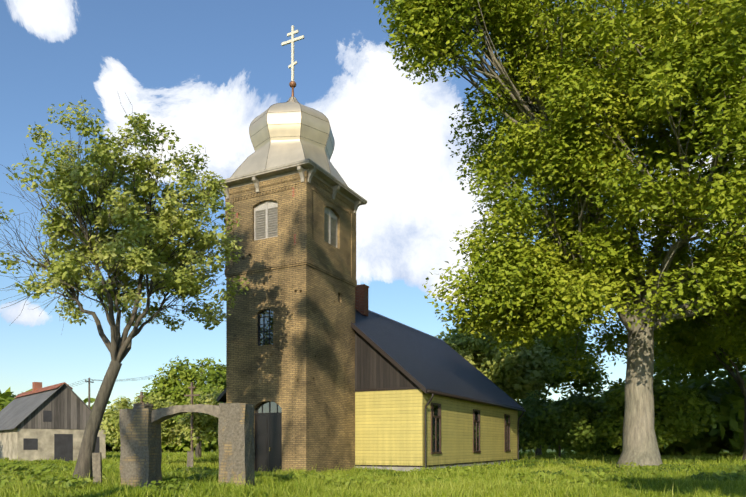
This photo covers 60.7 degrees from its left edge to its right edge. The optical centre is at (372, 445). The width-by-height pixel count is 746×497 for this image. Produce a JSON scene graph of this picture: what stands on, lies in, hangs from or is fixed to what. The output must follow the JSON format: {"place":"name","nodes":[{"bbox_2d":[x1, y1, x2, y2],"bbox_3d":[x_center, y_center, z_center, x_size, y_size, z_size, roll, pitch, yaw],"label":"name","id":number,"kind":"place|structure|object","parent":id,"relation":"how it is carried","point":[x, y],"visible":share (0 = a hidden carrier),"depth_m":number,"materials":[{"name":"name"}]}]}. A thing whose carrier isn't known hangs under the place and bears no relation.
{"place":"outdoors","nodes":[
{"label":"outdoors","id":0,"kind":"place"},
{"bbox_2d":[0,426,105,460],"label":"barn walls","id":1,"kind":"structure","parent":0,"point":[11,443],"depth_m":42.01,"materials":[{"name":"white paint"}]},
{"bbox_2d":[0,383,110,429],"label":"barn roof","id":2,"kind":"structure","parent":1,"relation":"on","point":[15,412],"depth_m":44.06,"materials":[{"name":"grey metal"}]},
{"bbox_2d":[32,382,41,391],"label":"chimney","id":3,"kind":"object","parent":2,"relation":"on","point":[36,386],"visible":0.5,"depth_m":47.32,"materials":[{"name":"red brick"}]},
{"bbox_2d":[14,382,72,397],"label":"roof ridge","id":4,"kind":"structure","parent":2,"relation":"on","point":[40,389],"depth_m":45.50,"materials":[{"name":"red tile"}]},
{"bbox_2d":[17,384,102,429],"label":"barn gable boards","id":5,"kind":"object","parent":1,"relation":"on","point":[66,406],"visible":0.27,"depth_m":42.47,"materials":[{"name":"grey wood"}]},
{"bbox_2d":[23,410,98,460],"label":"barn openings","id":6,"kind":"object","parent":1,"relation":"in","point":[63,446],"visible":0.67,"depth_m":42.41,"materials":[{"name":"grey wood"}]},
{"bbox_2d":[0,94,249,478],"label":"tree","id":7,"kind":"object","parent":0,"point":[143,262],"depth_m":19.77,"materials":[{"name":"green plant"}]},
{"bbox_2d":[217,310,521,409],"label":"roof trim","id":8,"kind":"structure","parent":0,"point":[221,397],"depth_m":27.82,"materials":[{"name":"grey metal"}]},
{"bbox_2d":[355,284,368,315],"bbox_3d":[-0.563,-7.253,32.008,0.560,1.492,0.560,0,0,27],"label":"chimney","id":9,"kind":"object","parent":8,"relation":"on","point":[361,298],"visible":0.79,"depth_m":31.81,"materials":[{"name":"red brick"}]},
{"bbox_2d":[223,389,525,468],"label":"gutters and downpipes","id":10,"kind":"object","parent":8,"relation":"attached to","point":[433,392],"visible":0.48,"depth_m":31.42,"materials":[{"name":"grey"}]},
{"bbox_2d":[0,456,745,496],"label":"grass","id":11,"kind":"structure","parent":0,"point":[273,483],"depth_m":16.64,"materials":[{"name":"green plant"}]},
{"bbox_2d":[0,449,745,465],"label":"grass","id":12,"kind":"structure","parent":0,"point":[210,457],"depth_m":47.74,"materials":[{"name":"green plant"}]},
{"bbox_2d":[0,0,745,411],"label":"sky","id":13,"kind":"structure","parent":0,"point":[204,70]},
{"bbox_2d":[108,448,728,452],"bbox_3d":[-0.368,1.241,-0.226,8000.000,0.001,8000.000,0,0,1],"label":"ground","id":14,"kind":"structure","parent":0,"point":[548,450],"depth_m":150.85,"materials":[{"name":"green plant"}]},
{"bbox_2d":[85,378,93,407],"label":"utility pole","id":15,"kind":"object","parent":14,"relation":"on","point":[88,381],"visible":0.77,"depth_m":65.20,"materials":[{"name":"grey wood"}]},
{"bbox_2d":[3,363,215,395],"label":"power lines","id":16,"kind":"object","parent":15,"relation":"attached to","point":[116,380],"visible":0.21,"depth_m":61.84,"materials":[{"name":"black metal"}]},
{"bbox_2d":[92,453,101,483],"bbox_3d":[-7.799,0.724,18.039,0.226,1.033,0.230,-2,0,-12],"label":"fence post","id":17,"kind":"object","parent":14,"relation":"on","point":[97,465],"visible":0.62,"depth_m":17.94,"materials":[{"name":"concrete"}]},
{"bbox_2d":[0,459,214,490],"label":"weeds","id":18,"kind":"object","parent":14,"relation":"on","point":[65,481],"visible":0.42,"depth_m":22.94,"materials":[{"name":"green plant"}]},
{"bbox_2d":[0,387,218,452],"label":"treeline","id":19,"kind":"object","parent":14,"relation":"on","point":[5,401],"depth_m":90.58,"materials":[{"name":"green plant"}]},
{"bbox_2d":[138,392,148,403],"bbox_3d":[-12.559,-0.831,34.597,0.870,4.142,0.100,0,0,21],"label":"grave cross","id":20,"kind":"object","parent":14,"relation":"on","point":[141,396],"visible":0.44,"depth_m":34.55,"materials":[{"name":"grey stone"}]},
{"bbox_2d":[139,355,225,459],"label":"tree","id":21,"kind":"object","parent":14,"relation":"on","point":[173,378],"depth_m":47.92,"materials":[{"name":"green plant"}]},
{"bbox_2d":[119,403,254,487],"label":"gate pillars","id":22,"kind":"structure","parent":14,"relation":"on","point":[141,449],"depth_m":17.20,"materials":[{"name":"grey stone"}]},
{"bbox_2d":[151,404,218,423],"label":"gate arch","id":23,"kind":"structure","parent":22,"relation":"on","point":[159,415],"depth_m":17.23,"materials":[{"name":"grey concrete"}]},
{"bbox_2d":[187,451,192,466],"bbox_3d":[-8.046,0.755,28.030,0.251,0.972,0.249,2,-1,-25],"label":"pedestal","id":24,"kind":"object","parent":14,"relation":"on","point":[190,458],"visible":0.69,"depth_m":27.94,"materials":[{"name":"stone"}]},
{"bbox_2d":[184,382,199,451],"bbox_3d":[-9.213,-0.987,32.450,0.936,4.455,0.100,0,0,26],"label":"grave cross","id":25,"kind":"object","parent":14,"relation":"on","point":[192,394],"visible":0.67,"depth_m":32.40,"materials":[{"name":"brown wood"}]},
{"bbox_2d":[199,364,202,456],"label":"trunk","id":26,"kind":"object","parent":14,"relation":"on","point":[200,450],"visible":0.17,"depth_m":54.55,"materials":[{"name":"wood"}]},
{"bbox_2d":[226,184,354,472],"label":"brick tower","id":27,"kind":"structure","parent":14,"relation":"on","point":[300,371],"depth_m":26.03,"materials":[{"name":"brown brick"}]},
{"bbox_2d":[258,309,272,345],"bbox_3d":[-4.342,-4.802,26.006,0.840,1.480,0.051,0,0,27],"label":"arched window","id":28,"kind":"structure","parent":27,"relation":"in","point":[265,327],"depth_m":26.05,"materials":[{"name":"glass"}]},
{"bbox_2d":[236,187,295,244],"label":"red tower bricks","id":29,"kind":"object","parent":27,"relation":"in","point":[294,234],"visible":0.55,"depth_m":25.26,"materials":[{"name":"brown brick"}]},
{"bbox_2d":[254,401,281,472],"bbox_3d":[-4.187,-0.272,26.123,1.591,3.065,0.420,0,0,27],"label":"tower door","id":30,"kind":"structure","parent":27,"relation":"in","point":[268,434],"depth_m":26.07,"materials":[{"name":"grey wood"}]},
{"bbox_2d":[224,171,356,286],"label":"brick trim","id":31,"kind":"structure","parent":27,"relation":"attached to","point":[305,189],"depth_m":25.80,"materials":[{"name":"brown brick"}]},
{"bbox_2d":[220,159,366,213],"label":"cornice","id":32,"kind":"structure","parent":27,"relation":"attached to","point":[312,169],"depth_m":25.83,"materials":[{"name":"grey wood"}]},
{"bbox_2d":[230,96,346,185],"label":"onion dome","id":33,"kind":"structure","parent":32,"relation":"on","point":[291,129],"depth_m":26.20,"materials":[{"name":"metal"}]},
{"bbox_2d":[281,25,303,96],"bbox_3d":[-3.482,-16.567,27.678,1.155,3.276,0.315,0,0,27],"label":"orthodox cross","id":34,"kind":"object","parent":33,"relation":"on","point":[292,84],"visible":0.94,"depth_m":27.64,"materials":[{"name":"white metal"}]},
{"bbox_2d":[254,201,336,247],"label":"louvered windows","id":35,"kind":"structure","parent":27,"relation":"on","point":[265,219],"depth_m":26.18,"materials":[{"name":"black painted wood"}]},
{"bbox_2d":[535,383,553,456],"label":"tree","id":36,"kind":"object","parent":14,"relation":"on","point":[539,451],"depth_m":60.19,"materials":[{"name":"brown plant"}]},
{"bbox_2d":[488,319,612,397],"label":"tree leaves","id":37,"kind":"object","parent":36,"relation":"on","point":[578,385],"visible":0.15,"depth_m":57.71,"materials":[{"name":"green plant"}]},
{"bbox_2d":[524,421,588,457],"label":"trunk","id":38,"kind":"object","parent":14,"relation":"on","point":[559,454],"visible":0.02,"depth_m":45.71,"materials":[{"name":"green plant"}]},
{"bbox_2d":[518,389,612,456],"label":"bush leaves","id":39,"kind":"object","parent":38,"relation":"attached to","point":[564,422],"visible":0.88,"depth_m":43.69,"materials":[{"name":"green plant"}]},
{"bbox_2d":[373,0,745,466],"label":"oak","id":40,"kind":"object","parent":14,"relation":"on","point":[590,295],"depth_m":27.45,"materials":[{"name":"green plant"}]},
{"bbox_2d":[510,458,745,482],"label":"weeds","id":41,"kind":"object","parent":14,"relation":"on","point":[724,477],"visible":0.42,"depth_m":26.11,"materials":[{"name":"green plant"}]},
{"bbox_2d":[523,365,745,455],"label":"bushes","id":42,"kind":"object","parent":14,"relation":"on","point":[727,432],"visible":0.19,"depth_m":61.48,"materials":[{"name":"green plant"}]},
{"bbox_2d":[623,343,745,389],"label":"tree leaves","id":43,"kind":"object","parent":14,"relation":"on","point":[715,366],"depth_m":52.70,"materials":[{"name":"green plant"}]},
{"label":"bush wood","id":44,"kind":"object","parent":14,"relation":"on","visible":0},
{"bbox_2d":[583,374,722,450],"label":"bush","id":45,"kind":"object","parent":44,"relation":"attached to","point":[689,417],"visible":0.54,"depth_m":41.43,"materials":[{"name":"green plant"}]},
{"bbox_3d":[-7.512,-0.526,34.310,4.093,4.134,3.183,0,0,1],"label":"orchard tree wood","id":46,"kind":"object","parent":14,"relation":"on","visible":0},
{"bbox_2d":[178,390,225,447],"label":"orchard leaves","id":47,"kind":"object","parent":46,"relation":"on","point":[203,422],"visible":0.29,"depth_m":32.91,"materials":[{"name":"green plant"}]},
{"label":"orchard tree wood","id":48,"kind":"object","parent":14,"relation":"on","visible":0},
{"bbox_2d":[174,383,223,444],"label":"orchard leaves","id":49,"kind":"object","parent":48,"relation":"on","point":[207,390],"visible":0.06,"depth_m":40.19,"materials":[{"name":"green plant"}]},
{"bbox_3d":[-12.756,-0.454,35.425,3.482,3.989,3.027,0,0,1],"label":"orchard tree wood","id":50,"kind":"object","parent":14,"relation":"on","visible":0},
{"bbox_2d":[99,390,184,449],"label":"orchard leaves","id":51,"kind":"object","parent":50,"relation":"on","point":[173,430],"visible":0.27,"depth_m":34.91,"materials":[{"name":"green plant"}]},
{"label":"tree wood","id":52,"kind":"object","parent":14,"relation":"on","visible":0},
{"bbox_2d":[434,318,566,404],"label":"tree leaves","id":53,"kind":"object","parent":52,"relation":"on","point":[518,374],"visible":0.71,"depth_m":50.16,"materials":[{"name":"green dark leaf"}]},
{"bbox_2d":[355,389,517,465],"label":"nave walls","id":54,"kind":"structure","parent":0,"point":[389,427],"depth_m":28.28,"materials":[{"name":"yellow wood"}]},
{"bbox_2d":[355,331,417,388],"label":"nave gables","id":55,"kind":"object","parent":54,"relation":"on","point":[375,368],"visible":0.03,"depth_m":28.09,"materials":[{"name":"wood"}]},
{"bbox_2d":[355,387,516,466],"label":"wall trim","id":56,"kind":"structure","parent":54,"relation":"attached to","point":[384,389],"depth_m":27.95,"materials":[{"name":"yellow wood"}]},
{"bbox_2d":[353,309,523,408],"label":"roof","id":57,"kind":"structure","parent":54,"relation":"on","point":[427,362],"depth_m":33.48,"materials":[{"name":"grey metal"}]},
{"bbox_2d":[431,402,510,453],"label":"windows","id":58,"kind":"structure","parent":54,"relation":"in","point":[435,428],"depth_m":33.02,"materials":[{"name":"black glass"}]},
{"bbox_2d":[356,460,516,471],"bbox_3d":[1.053,1.083,36.504,10.580,0.315,15.935,0,0,27],"label":"foundation","id":59,"kind":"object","parent":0,"point":[404,468],"depth_m":28.17,"materials":[{"name":"grey concrete"}]},
{"bbox_2d":[654,238,745,460],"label":"tree","id":60,"kind":"object","parent":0,"point":[675,351],"depth_m":40.55,"materials":[{"name":"green plant"}]}
]}

